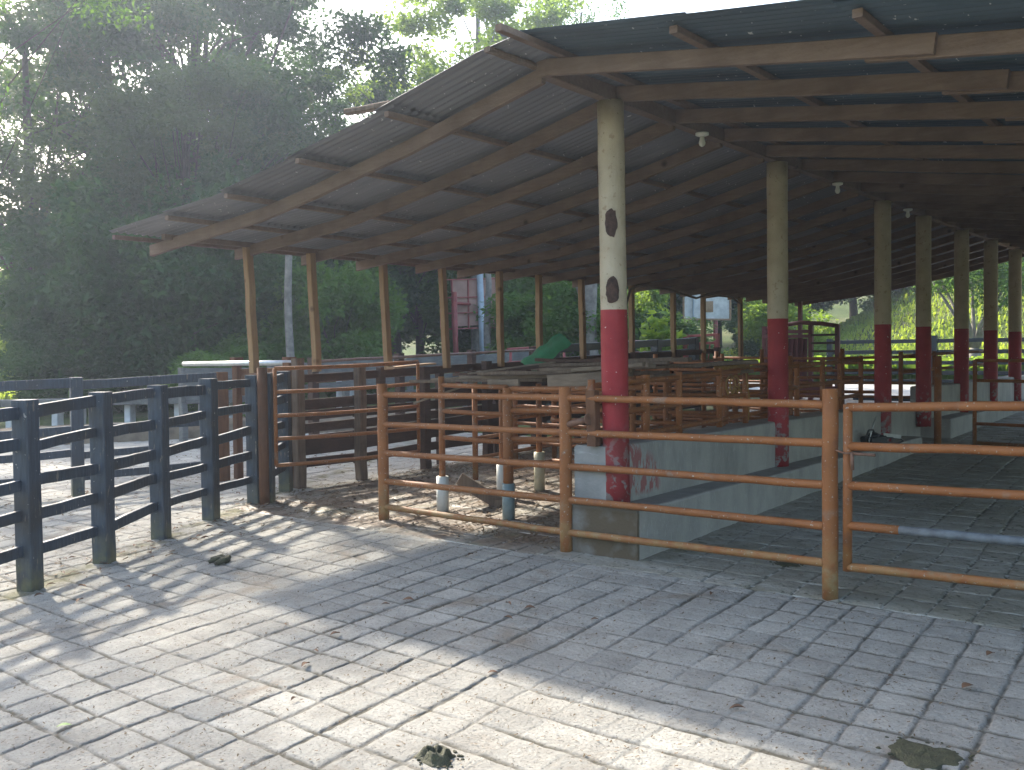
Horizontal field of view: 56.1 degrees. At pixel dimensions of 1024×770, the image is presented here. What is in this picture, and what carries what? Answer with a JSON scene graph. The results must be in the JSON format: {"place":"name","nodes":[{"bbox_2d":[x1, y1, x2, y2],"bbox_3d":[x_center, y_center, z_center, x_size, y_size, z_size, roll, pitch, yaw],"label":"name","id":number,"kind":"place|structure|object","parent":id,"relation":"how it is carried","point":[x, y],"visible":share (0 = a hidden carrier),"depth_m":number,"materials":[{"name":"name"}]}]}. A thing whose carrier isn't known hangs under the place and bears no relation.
{"place":"outdoors","nodes":[
{"label":"outdoors","id":0,"kind":"place"},
{"bbox_2d":[0,432,530,550],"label":"side yard paving","id":1,"kind":"structure","parent":0,"point":[81,517],"depth_m":10.94,"materials":[{"name":"concrete"}]},
{"bbox_2d":[0,372,229,496],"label":"timber fence","id":2,"kind":"object","parent":1,"relation":"on","point":[76,453],"visible":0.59,"depth_m":10.42,"materials":[{"name":"wood"}]},
{"bbox_2d":[230,357,295,478],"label":"chute gate","id":3,"kind":"structure","parent":1,"relation":"on","point":[239,373],"depth_m":11.30,"materials":[{"name":"wood"}]},
{"bbox_2d":[0,441,548,579],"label":"lane litter","id":4,"kind":"object","parent":1,"relation":"on","point":[220,502],"visible":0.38,"depth_m":9.47,"materials":[{"name":"plant"}]},
{"bbox_2d":[267,371,292,502],"bbox_3d":[-2.449,0.566,9.967,0.133,1.406,0.787,0,2,2],"label":"timber fence","id":5,"kind":"object","parent":1,"relation":"on","point":[285,477],"visible":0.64,"depth_m":10.21,"materials":[{"name":"wood"}]},
{"bbox_2d":[273,360,420,467],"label":"pipe gate","id":6,"kind":"structure","parent":5,"relation":"attached to","point":[276,416],"depth_m":10.00,"materials":[{"name":"metal"}]},
{"bbox_2d":[282,362,293,474],"bbox_3d":[-2.435,0.488,10.542,0.135,1.470,0.104,1,2,39],"label":"chute post","id":7,"kind":"object","parent":1,"relation":"on","point":[286,364],"visible":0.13,"depth_m":10.47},
{"bbox_2d":[182,360,290,365],"bbox_3d":[-3.191,-0.251,11.166,2.200,0.069,0.060,1,2,39],"label":"steel pipe","id":8,"kind":"object","parent":7,"relation":"on","point":[234,363],"visible":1,"depth_m":11.21,"materials":[{"name":"metal"}]},
{"bbox_2d":[0,0,795,269],"label":"sky","id":9,"kind":"structure","parent":0,"point":[640,8],"materials":[{"name":"white"}]},
{"bbox_2d":[0,508,1023,769],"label":"yard paving","id":10,"kind":"structure","parent":0,"point":[120,690],"depth_m":4.73,"materials":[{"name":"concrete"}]},
{"bbox_2d":[0,375,258,591],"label":"timber fence","id":11,"kind":"object","parent":10,"relation":"on","point":[25,444],"visible":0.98,"depth_m":7.18,"materials":[{"name":"wood"}]},
{"bbox_2d":[208,554,230,564],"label":"dried clump","id":12,"kind":"object","parent":10,"relation":"on","point":[220,559],"visible":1,"depth_m":7.06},
{"bbox_2d":[413,744,464,768],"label":"dung pile","id":13,"kind":"object","parent":10,"relation":"on","point":[438,756],"visible":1,"depth_m":3.69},
{"bbox_2d":[876,736,974,769],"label":"dung pile","id":14,"kind":"object","parent":10,"relation":"on","point":[914,755],"visible":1,"depth_m":3.62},
{"bbox_2d":[0,271,1023,625],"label":"ground","id":15,"kind":"structure","parent":0,"point":[840,313],"depth_m":37.94,"materials":[{"name":"green plant"}]},
{"bbox_2d":[0,324,21,394],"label":"bush","id":16,"kind":"object","parent":15,"relation":"on","point":[2,345],"visible":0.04,"depth_m":26.63,"materials":[{"name":"green plant"}]},
{"bbox_2d":[0,0,156,175],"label":"broadleaf tree","id":17,"kind":"object","parent":15,"relation":"on","point":[103,5],"visible":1,"depth_m":15.36,"materials":[{"name":"green plant"}]},
{"bbox_2d":[0,303,167,416],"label":"bush","id":18,"kind":"object","parent":15,"relation":"on","point":[18,362],"visible":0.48,"depth_m":20.66,"materials":[{"name":"green plant"}]},
{"bbox_2d":[0,167,243,410],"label":"bush","id":19,"kind":"object","parent":15,"relation":"on","point":[23,285],"visible":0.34,"depth_m":21.29,"materials":[{"name":"green plant"}]},
{"bbox_2d":[0,397,244,427],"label":"feed bunk","id":20,"kind":"object","parent":15,"relation":"on","point":[129,412],"visible":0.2,"depth_m":18.26,"materials":[{"name":"white paint"}]},
{"bbox_2d":[0,0,252,319],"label":"broadleaf tree","id":21,"kind":"object","parent":15,"relation":"on","point":[13,177],"visible":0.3,"depth_m":23.63,"materials":[{"name":"green plant"}]},
{"bbox_2d":[0,0,314,253],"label":"broadleaf tree","id":22,"kind":"object","parent":15,"relation":"on","point":[76,57],"visible":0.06,"depth_m":27.75,"materials":[{"name":"green plant"}]},
{"bbox_2d":[0,0,330,268],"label":"broadleaf tree","id":23,"kind":"object","parent":15,"relation":"on","point":[184,113],"visible":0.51,"depth_m":22.54,"materials":[{"name":"green plant"}]},
{"bbox_2d":[30,144,328,411],"bbox_3d":[-7.673,-2.212,22.856,6.849,6.936,6.611,-1,2,-9],"label":"bush","id":24,"kind":"object","parent":15,"relation":"on","point":[221,276],"visible":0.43,"depth_m":20.86,"materials":[{"name":"green plant"}]},
{"bbox_2d":[0,0,422,348],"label":"broadleaf tree","id":25,"kind":"object","parent":15,"relation":"on","point":[255,22],"visible":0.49,"depth_m":26.92,"materials":[{"name":"green plant"}]},
{"bbox_2d":[158,344,270,416],"bbox_3d":[-5.852,0.057,19.162,2.473,1.736,2.760,0,2,27],"label":"bush","id":26,"kind":"object","parent":15,"relation":"on","point":[198,356],"visible":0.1,"depth_m":18.75,"materials":[{"name":"green plant"}]},
{"bbox_2d":[0,409,461,444],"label":"kerb bank","id":27,"kind":"structure","parent":15,"relation":"on","point":[193,432],"depth_m":16.10,"materials":[{"name":"grey concrete"}]},
{"bbox_2d":[133,135,341,302],"bbox_3d":[-8.728,-4.134,32.038,8.265,9.378,8.617,-2,2,-35],"label":"broadleaf tree","id":28,"kind":"object","parent":15,"relation":"on","point":[253,168],"depth_m":29.00,"materials":[{"name":"green plant"}]},
{"bbox_2d":[206,332,320,396],"bbox_3d":[-5.472,-0.182,21.333,2.937,2.016,3.278,-1,2,-5],"label":"bush","id":29,"kind":"object","parent":15,"relation":"on","point":[232,339],"visible":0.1,"depth_m":20.55,"materials":[{"name":"green plant"}]},
{"bbox_2d":[284,255,294,356],"bbox_3d":[-4.505,-1.514,19.444,0.237,4.808,0.181,1,2,39],"label":"bare trunk","id":30,"kind":"object","parent":15,"relation":"on","point":[289,339],"visible":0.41,"depth_m":19.40,"materials":[{"name":"grey plant"}]},
{"bbox_2d":[257,260,408,407],"bbox_3d":[-4.044,-1.045,21.598,3.555,4.060,3.968,0,2,10],"label":"bush","id":31,"kind":"object","parent":15,"relation":"on","point":[357,329],"visible":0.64,"depth_m":20.82,"materials":[{"name":"green plant"}]},
{"bbox_2d":[261,145,423,340],"bbox_3d":[-6.319,-4.287,33.263,8.624,9.378,8.991,-2,2,-34],"label":"broadleaf tree","id":32,"kind":"object","parent":15,"relation":"on","point":[409,289],"depth_m":32.70,"materials":[{"name":"green plant"}]},
{"bbox_2d":[273,41,434,276],"bbox_3d":[-6.364,-6.068,36.854,11.578,12.223,12.043,0,2,3],"label":"broadleaf tree","id":33,"kind":"object","parent":15,"relation":"on","point":[381,95],"visible":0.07,"depth_m":33.55,"materials":[{"name":"green plant"}]},
{"bbox_2d":[178,351,574,440],"bbox_3d":[0.081,-0.161,22.525,0.146,1.809,17.623,1,2,39],"label":"board fence","id":34,"kind":"object","parent":15,"relation":"on","point":[184,401],"visible":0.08,"depth_m":18.41,"materials":[{"name":"wood"}]},
{"bbox_2d":[388,264,437,355],"bbox_3d":[-4.772,-5.071,35.974,10.435,10.212,11.975,-1,2,-12],"label":"broadleaf tree","id":35,"kind":"object","parent":15,"relation":"on","point":[398,347],"depth_m":35.51,"materials":[{"name":"green plant"}]},
{"bbox_2d":[371,264,465,354],"bbox_3d":[-3.723,-4.322,36.754,8.669,8.835,6.760,-2,3,-45],"label":"broadleaf tree","id":36,"kind":"object","parent":15,"relation":"on","point":[416,326],"visible":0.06,"depth_m":35.81,"materials":[{"name":"green plant"}]},
{"bbox_2d":[321,0,589,355],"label":"broadleaf tree","id":37,"kind":"object","parent":15,"relation":"on","point":[493,14],"visible":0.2,"depth_m":29.31,"materials":[{"name":"green plant"}]},
{"bbox_2d":[452,292,470,382],"bbox_3d":[-1.543,-1.353,29.903,0.214,3.056,0.825,1,2,39],"label":"red pole","id":38,"kind":"object","parent":15,"relation":"on","point":[455,303],"visible":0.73,"depth_m":29.59,"materials":[{"name":"metal"}]},
{"bbox_2d":[440,274,495,354],"bbox_3d":[-1.314,-1.692,30.231,1.926,3.708,0.263,-1,2,-20],"label":"basketball board","id":39,"kind":"object","parent":15,"relation":"on","point":[472,291],"visible":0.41,"depth_m":30.27,"materials":[{"name":"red paint"}]},
{"bbox_2d":[307,347,628,434],"bbox_3d":[-0.136,0.084,16.818,0.147,1.706,8.625,1,2,39],"label":"pipe railing","id":40,"kind":"object","parent":15,"relation":"on","point":[471,356],"visible":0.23,"depth_m":14.78,"materials":[{"name":"metal"}]},
{"bbox_2d":[418,270,543,353],"bbox_3d":[-0.640,-1.937,33.029,5.255,4.480,5.866,-1,2,-11],"label":"bush","id":41,"kind":"object","parent":15,"relation":"on","point":[464,340],"visible":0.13,"depth_m":32.00,"materials":[{"name":"green plant"}]},
{"bbox_2d":[483,273,491,354],"bbox_3d":[-0.614,-1.327,24.959,0.266,3.612,0.213,1,2,39],"label":"bare trunk","id":42,"kind":"object","parent":15,"relation":"on","point":[487,330],"visible":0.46,"depth_m":24.89,"materials":[{"name":"grey plant"}]},
{"bbox_2d":[465,277,599,349],"bbox_3d":[0.983,-1.975,32.797,5.521,4.480,4.946,0,2,14],"label":"bush","id":43,"kind":"object","parent":15,"relation":"on","point":[532,280],"visible":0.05,"depth_m":31.35,"materials":[{"name":"green plant"}]},
{"bbox_2d":[480,280,639,357],"bbox_3d":[1.209,-1.102,25.055,4.140,3.360,3.709,0,2,22],"label":"bush","id":44,"kind":"object","parent":15,"relation":"on","point":[560,298],"visible":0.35,"depth_m":24.25,"materials":[{"name":"green plant"}]},
{"bbox_2d":[527,0,633,328],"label":"broadleaf tree","id":45,"kind":"object","parent":15,"relation":"on","point":[590,19],"visible":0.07,"depth_m":31.23,"materials":[{"name":"green plant"}]},
{"bbox_2d":[575,283,598,354],"bbox_3d":[1.845,-1.623,23.926,1.209,4.195,0.432,0,2,25],"label":"bare trunk","id":46,"kind":"object","parent":15,"relation":"on","point":[590,297],"visible":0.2,"depth_m":23.73,"materials":[{"name":"grey plant"}]},
{"bbox_2d":[547,337,698,422],"bbox_3d":[2.167,-0.099,17.469,0.168,1.566,4.966,1,2,39],"label":"timber fence","id":47,"kind":"object","parent":15,"relation":"on","point":[656,345],"visible":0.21,"depth_m":18.00,"materials":[{"name":"black wood"}]},
{"bbox_2d":[574,289,682,329],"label":"bush","id":48,"kind":"object","parent":15,"relation":"on","point":[649,300],"visible":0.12,"depth_m":30.72,"materials":[{"name":"green plant"}]},
{"bbox_2d":[637,308,686,351],"bbox_3d":[3.133,-0.419,19.840,1.314,2.352,1.348,1,2,39],"label":"sapling","id":49,"kind":"object","parent":15,"relation":"on","point":[656,323],"visible":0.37,"depth_m":19.51,"materials":[{"name":"green plant"}]},
{"bbox_2d":[627,306,731,373],"bbox_3d":[3.975,-0.942,26.768,4.331,2.457,4.487,-1,2,-19],"label":"bush","id":50,"kind":"object","parent":15,"relation":"on","point":[692,327],"visible":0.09,"depth_m":26.15,"materials":[{"name":"green plant"}]},
{"bbox_2d":[661,291,732,320],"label":"broadleaf tree","id":51,"kind":"object","parent":15,"relation":"on","point":[679,302],"visible":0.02,"depth_m":44.78,"materials":[{"name":"green plant"}]},
{"bbox_2d":[683,333,719,361],"bbox_3d":[3.815,-0.281,19.347,0.800,1.505,0.070,1,2,39],"label":"barred panel","id":52,"kind":"object","parent":15,"relation":"on","point":[716,343],"visible":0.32,"depth_m":19.20,"materials":[{"name":"red paint"}]},
{"bbox_2d":[683,294,730,346],"bbox_3d":[7.512,-2.092,36.990,1.837,3.085,0.270,0,2,13],"label":"basketball board","id":53,"kind":"object","parent":15,"relation":"on","point":[718,308],"visible":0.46,"depth_m":36.87,"materials":[{"name":"white paint"}]},
{"bbox_2d":[719,301,795,356],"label":"bush","id":54,"kind":"object","parent":15,"relation":"on","point":[751,348],"visible":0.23,"depth_m":41.99,"materials":[{"name":"green plant"}]},
{"bbox_2d":[733,298,838,355],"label":"bush","id":55,"kind":"object","parent":15,"relation":"on","point":[758,309],"visible":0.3,"depth_m":32.21,"materials":[{"name":"green plant"}]},
{"bbox_2d":[806,298,853,317],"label":"broadleaf tree","id":56,"kind":"object","parent":15,"relation":"on","point":[821,305],"visible":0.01,"depth_m":51.87,"materials":[{"name":"green plant"}]},
{"bbox_2d":[849,291,892,317],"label":"broadleaf tree","id":57,"kind":"object","parent":15,"relation":"on","point":[853,309],"depth_m":55.94,"materials":[{"name":"green plant"}]},
{"bbox_2d":[724,267,1023,360],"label":"bank grass","id":58,"kind":"structure","parent":15,"relation":"on","point":[852,327],"depth_m":39.74,"materials":[{"name":"plant"}]},
{"bbox_2d":[725,355,1023,381],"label":"hedge cover","id":59,"kind":"object","parent":15,"relation":"on","point":[948,377],"visible":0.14,"depth_m":25.78,"materials":[{"name":"green plant"}]},
{"bbox_2d":[855,287,906,311],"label":"bush","id":60,"kind":"object","parent":15,"relation":"on","point":[866,305],"visible":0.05,"depth_m":46.42,"materials":[{"name":"green plant"}]},
{"bbox_2d":[826,335,1023,383],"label":"timber fence","id":61,"kind":"object","parent":15,"relation":"on","point":[935,340],"visible":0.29,"depth_m":24.96,"materials":[{"name":"brown wood"}]},
{"bbox_2d":[909,257,1023,357],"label":"forked tree","id":62,"kind":"object","parent":15,"relation":"on","point":[936,285],"visible":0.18,"depth_m":30.30,"materials":[{"name":"green plant"}]},
{"bbox_2d":[234,397,1023,631],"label":"barn floor","id":63,"kind":"structure","parent":0,"point":[990,606],"depth_m":7.68,"materials":[{"name":"concrete"}]},
{"bbox_2d":[257,367,269,504],"bbox_3d":[-2.468,0.542,9.527,0.105,1.430,0.100,1,2,39],"label":"gate post","id":64,"kind":"object","parent":63,"relation":"on","point":[263,437],"visible":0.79,"depth_m":9.49,"materials":[{"name":"wood"}]},
{"bbox_2d":[233,444,579,549],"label":"pen litter","id":65,"kind":"object","parent":63,"relation":"on","point":[425,496],"visible":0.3,"depth_m":9.32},
{"bbox_2d":[456,473,501,506],"bbox_3d":[-0.297,1.005,9.069,0.462,0.352,0.052,-1,2,-1],"label":"prop board","id":66,"kind":"object","parent":63,"relation":"on","point":[464,480],"visible":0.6,"depth_m":9.04,"materials":[{"name":"wood"}]},
{"bbox_2d":[291,347,720,488],"bbox_3d":[0.787,0.268,14.060,0.339,1.627,9.613,1,2,40],"label":"plank fence","id":67,"kind":"object","parent":63,"relation":"on","point":[359,422],"visible":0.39,"depth_m":11.20,"materials":[{"name":"wood"}]},
{"bbox_2d":[436,376,642,520],"bbox_3d":[0.170,0.584,8.283,2.118,1.301,0.126,1,2,35],"label":"pen railing","id":68,"kind":"object","parent":63,"relation":"on","point":[508,483],"visible":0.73,"depth_m":8.39,"materials":[{"name":"metal"}]},
{"bbox_2d":[409,378,546,382],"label":"plank","id":69,"kind":"object","parent":68,"relation":"on","point":[483,380],"visible":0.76,"depth_m":8.86,"materials":[{"name":"wood"}]},
{"bbox_2d":[459,373,632,378],"bbox_3d":[0.274,-0.082,8.561,1.674,0.058,0.139,1,2,29],"label":"plank","id":70,"kind":"object","parent":69,"relation":"on","point":[502,376],"visible":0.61,"depth_m":8.68,"materials":[{"name":"wood"}]},
{"bbox_2d":[477,369,634,374],"bbox_3d":[0.349,-0.112,8.334,1.557,0.062,0.075,1,2,34],"label":"plank","id":71,"kind":"object","parent":70,"relation":"on","point":[527,372],"visible":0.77,"depth_m":8.41,"materials":[{"name":"wood"}]},
{"bbox_2d":[571,362,645,372],"bbox_3d":[0.791,-0.145,7.965,0.702,0.087,0.058,1,2,39],"label":"plank","id":72,"kind":"object","parent":71,"relation":"on","point":[597,368],"visible":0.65,"depth_m":8.01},
{"bbox_2d":[487,379,519,385],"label":"plank","id":73,"kind":"object","parent":68,"relation":"on","point":[512,382],"visible":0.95,"depth_m":8.44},
{"bbox_2d":[547,372,600,386],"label":"plank","id":74,"kind":"object","parent":68,"relation":"on","point":[579,379],"visible":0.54,"depth_m":8.03,"materials":[{"name":"wood"}]},
{"bbox_2d":[109,0,1023,501],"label":"open barn","id":75,"kind":"structure","parent":63,"relation":"on","point":[577,156],"depth_m":8.38,"materials":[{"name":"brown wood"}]},
{"bbox_2d":[472,354,723,479],"bbox_3d":[1.488,0.303,13.099,0.064,1.427,6.164,1,2,39],"label":"pen railing","id":76,"kind":"object","parent":63,"relation":"on","point":[475,419],"visible":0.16,"depth_m":11.25,"materials":[{"name":"metal"}]},
{"bbox_2d":[377,384,838,600],"bbox_3d":[0.376,0.647,7.158,4.266,1.317,0.098,1,3,43],"label":"pipe railing","id":77,"kind":"object","parent":63,"relation":"on","point":[827,484],"visible":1,"depth_m":6.70,"materials":[{"name":"metal"}]},
{"bbox_2d":[496,365,767,496],"bbox_3d":[1.833,0.426,11.895,0.184,1.296,6.223,1,2,39],"label":"pen railing","id":78,"kind":"object","parent":63,"relation":"on","point":[539,477],"visible":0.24,"depth_m":9.86,"materials":[{"name":"metal"}]},
{"bbox_2d":[430,374,538,379],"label":"plank","id":79,"kind":"object","parent":78,"relation":"on","point":[458,377],"visible":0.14,"depth_m":9.43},
{"bbox_2d":[452,370,530,375],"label":"plank","id":80,"kind":"object","parent":79,"relation":"on","point":[459,374],"visible":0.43,"depth_m":9.20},
{"bbox_2d":[467,361,555,374],"bbox_3d":[-0.003,-0.160,9.055,0.835,0.122,0.075,0,2,6],"label":"plank","id":81,"kind":"object","parent":80,"relation":"on","point":[498,369],"visible":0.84,"depth_m":9.03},
{"bbox_2d":[499,357,600,370],"bbox_3d":[0.364,-0.189,8.952,1.100,0.157,0.066,0,2,14],"label":"plank","id":82,"kind":"object","parent":81,"relation":"on","point":[527,367],"visible":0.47,"depth_m":8.97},
{"bbox_2d":[535,358,600,361],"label":"plank","id":83,"kind":"object","parent":82,"relation":"on","point":[565,360],"visible":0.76,"depth_m":8.86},
{"bbox_2d":[580,357,691,362],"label":"plank","id":84,"kind":"object","parent":82,"relation":"on","point":[679,359],"visible":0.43,"depth_m":8.39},
{"bbox_2d":[568,370,669,374],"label":"plank","id":85,"kind":"object","parent":79,"relation":"on","point":[650,372],"visible":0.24,"depth_m":8.26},
{"bbox_2d":[539,364,655,370],"bbox_3d":[0.722,-0.150,8.400,0.107,0.079,1.262,-2,3,-44],"label":"plank","id":86,"kind":"object","parent":85,"relation":"on","point":[569,368],"visible":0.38,"depth_m":8.56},
{"bbox_2d":[539,361,669,366],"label":"plank","id":87,"kind":"object","parent":86,"relation":"on","point":[595,364],"visible":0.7,"depth_m":8.29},
{"bbox_2d":[521,333,570,370],"bbox_3d":[0.337,-0.323,9.735,0.560,0.399,0.076,0,2,19],"label":"folded sheet","id":88,"kind":"object","parent":78,"relation":"on","point":[553,346],"visible":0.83,"depth_m":9.69,"materials":[{"name":"green"}]},
{"bbox_2d":[550,375,725,461],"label":"pen railing","id":89,"kind":"object","parent":63,"relation":"on","point":[633,421],"visible":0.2,"depth_m":9.29,"materials":[{"name":"metal"}]},
{"bbox_2d":[650,369,753,376],"bbox_3d":[1.770,-0.105,8.953,1.002,0.068,0.131,-1,2,-14],"label":"plank","id":90,"kind":"object","parent":89,"relation":"on","point":[742,371],"visible":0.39,"depth_m":8.91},
{"bbox_2d":[512,368,767,458],"bbox_3d":[1.308,0.415,10.751,3.351,1.299,0.068,1,2,39],"label":"pen railing","id":91,"kind":"object","parent":63,"relation":"on","point":[666,412],"visible":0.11,"depth_m":10.42,"materials":[{"name":"metal"}]},
{"bbox_2d":[590,356,832,428],"bbox_3d":[2.368,0.302,12.076,3.351,1.318,0.068,1,2,39],"label":"pen railing","id":92,"kind":"object","parent":63,"relation":"on","point":[791,383],"visible":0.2,"depth_m":11.77,"materials":[{"name":"metal"}]},
{"bbox_2d":[572,408,921,560],"bbox_3d":[2.832,0.774,9.656,0.566,0.882,6.938,1,2,39],"label":"feed trough","id":93,"kind":"object","parent":63,"relation":"on","point":[737,459],"visible":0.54,"depth_m":7.82,"materials":[{"name":"grey concrete"}]},
{"bbox_2d":[566,390,600,446],"bbox_3d":[0.492,0.240,7.008,0.291,0.407,0.125,1,2,39],"label":"square post","id":94,"kind":"object","parent":93,"relation":"on","point":[591,418],"visible":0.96,"depth_m":6.94,"materials":[{"name":"wood"}]},
{"bbox_2d":[588,356,862,443],"bbox_3d":[2.406,0.053,9.352,0.056,0.628,5.893,1,2,39],"label":"wall railing","id":95,"kind":"object","parent":93,"relation":"on","point":[678,377],"depth_m":8.74,"materials":[{"name":"orange paint"}]},
{"bbox_2d":[635,359,758,369],"bbox_3d":[1.652,-0.186,8.722,1.142,0.084,0.150,-1,2,1],"label":"plank","id":96,"kind":"object","parent":95,"relation":"on","point":[723,363],"visible":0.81,"depth_m":8.65,"materials":[{"name":"wood"}]},
{"bbox_2d":[714,364,750,420],"bbox_3d":[2.073,0.064,8.940,0.102,0.561,0.562,1,3,44],"label":"rope coil","id":97,"kind":"object","parent":95,"relation":"hanging from","point":[741,366],"visible":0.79,"depth_m":8.93,"materials":[{"name":"fabric"}]},
{"bbox_2d":[860,429,903,443],"bbox_3d":[4.234,0.599,11.070,0.780,0.214,0.197,-2,2,-36],"label":"chainsaw","id":98,"kind":"object","parent":93,"relation":"on","point":[875,437],"visible":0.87,"depth_m":10.95,"materials":[{"name":"black plastic"}]},
{"bbox_2d":[652,353,873,428],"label":"pen railing","id":99,"kind":"object","parent":63,"relation":"on","point":[655,388],"visible":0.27,"depth_m":13.32,"materials":[{"name":"orange paint"}]},
{"bbox_2d":[762,321,839,399],"bbox_3d":[6.127,-0.515,20.419,1.694,1.711,0.122,1,2,39],"label":"cattle crush","id":100,"kind":"object","parent":63,"relation":"on","point":[800,347],"visible":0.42,"depth_m":20.28,"materials":[{"name":"metal"}]},
{"bbox_2d":[713,349,915,416],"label":"pen railing","id":101,"kind":"object","parent":63,"relation":"on","point":[761,357],"visible":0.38,"depth_m":14.83,"materials":[{"name":"orange paint"}]},
{"bbox_2d":[903,411,920,436],"bbox_3d":[5.022,0.545,13.200,0.926,0.519,0.950,1,2,39],"label":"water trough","id":102,"kind":"object","parent":63,"relation":"on","point":[910,428],"visible":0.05,"depth_m":12.88,"materials":[{"name":"grey concrete"}]},
{"bbox_2d":[934,356,941,443],"bbox_3d":[5.538,0.229,12.487,0.088,1.210,0.090,1,2,39],"label":"pipe post","id":103,"kind":"object","parent":63,"relation":"on","point":[937,391],"visible":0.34,"depth_m":12.45,"materials":[{"name":"metal"}]},
{"bbox_2d":[898,350,983,402],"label":"pen railing","id":104,"kind":"object","parent":63,"relation":"on","point":[901,356],"visible":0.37,"depth_m":13.13,"materials":[{"name":"orange paint"}]},
{"bbox_2d":[910,375,1023,438],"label":"feed trough","id":105,"kind":"object","parent":63,"relation":"on","point":[955,423],"visible":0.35,"depth_m":14.24,"materials":[{"name":"grey concrete"}]},
{"bbox_2d":[972,359,1023,446],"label":"pipe gate","id":106,"kind":"structure","parent":63,"relation":"on","point":[975,423],"depth_m":12.34,"materials":[{"name":"metal"}]},
{"bbox_2d":[731,382,915,395],"bbox_3d":[10.880,0.140,21.661,24.000,0.116,3.800,1,2,39],"label":"back apron","id":107,"kind":"object","parent":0,"point":[906,390],"visible":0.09,"depth_m":23.77,"materials":[{"name":"concrete"}]},
{"bbox_3d":[3.846,0.724,3.923,0.093,1.320,0.094,1,2,39],"label":"gate post","id":108,"kind":"object","parent":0,"visible":0},
{"bbox_2d":[836,401,1023,590],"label":"pipe gate","id":109,"kind":"structure","parent":108,"relation":"attached to","point":[850,446],"depth_m":5.35,"materials":[{"name":"metal"}]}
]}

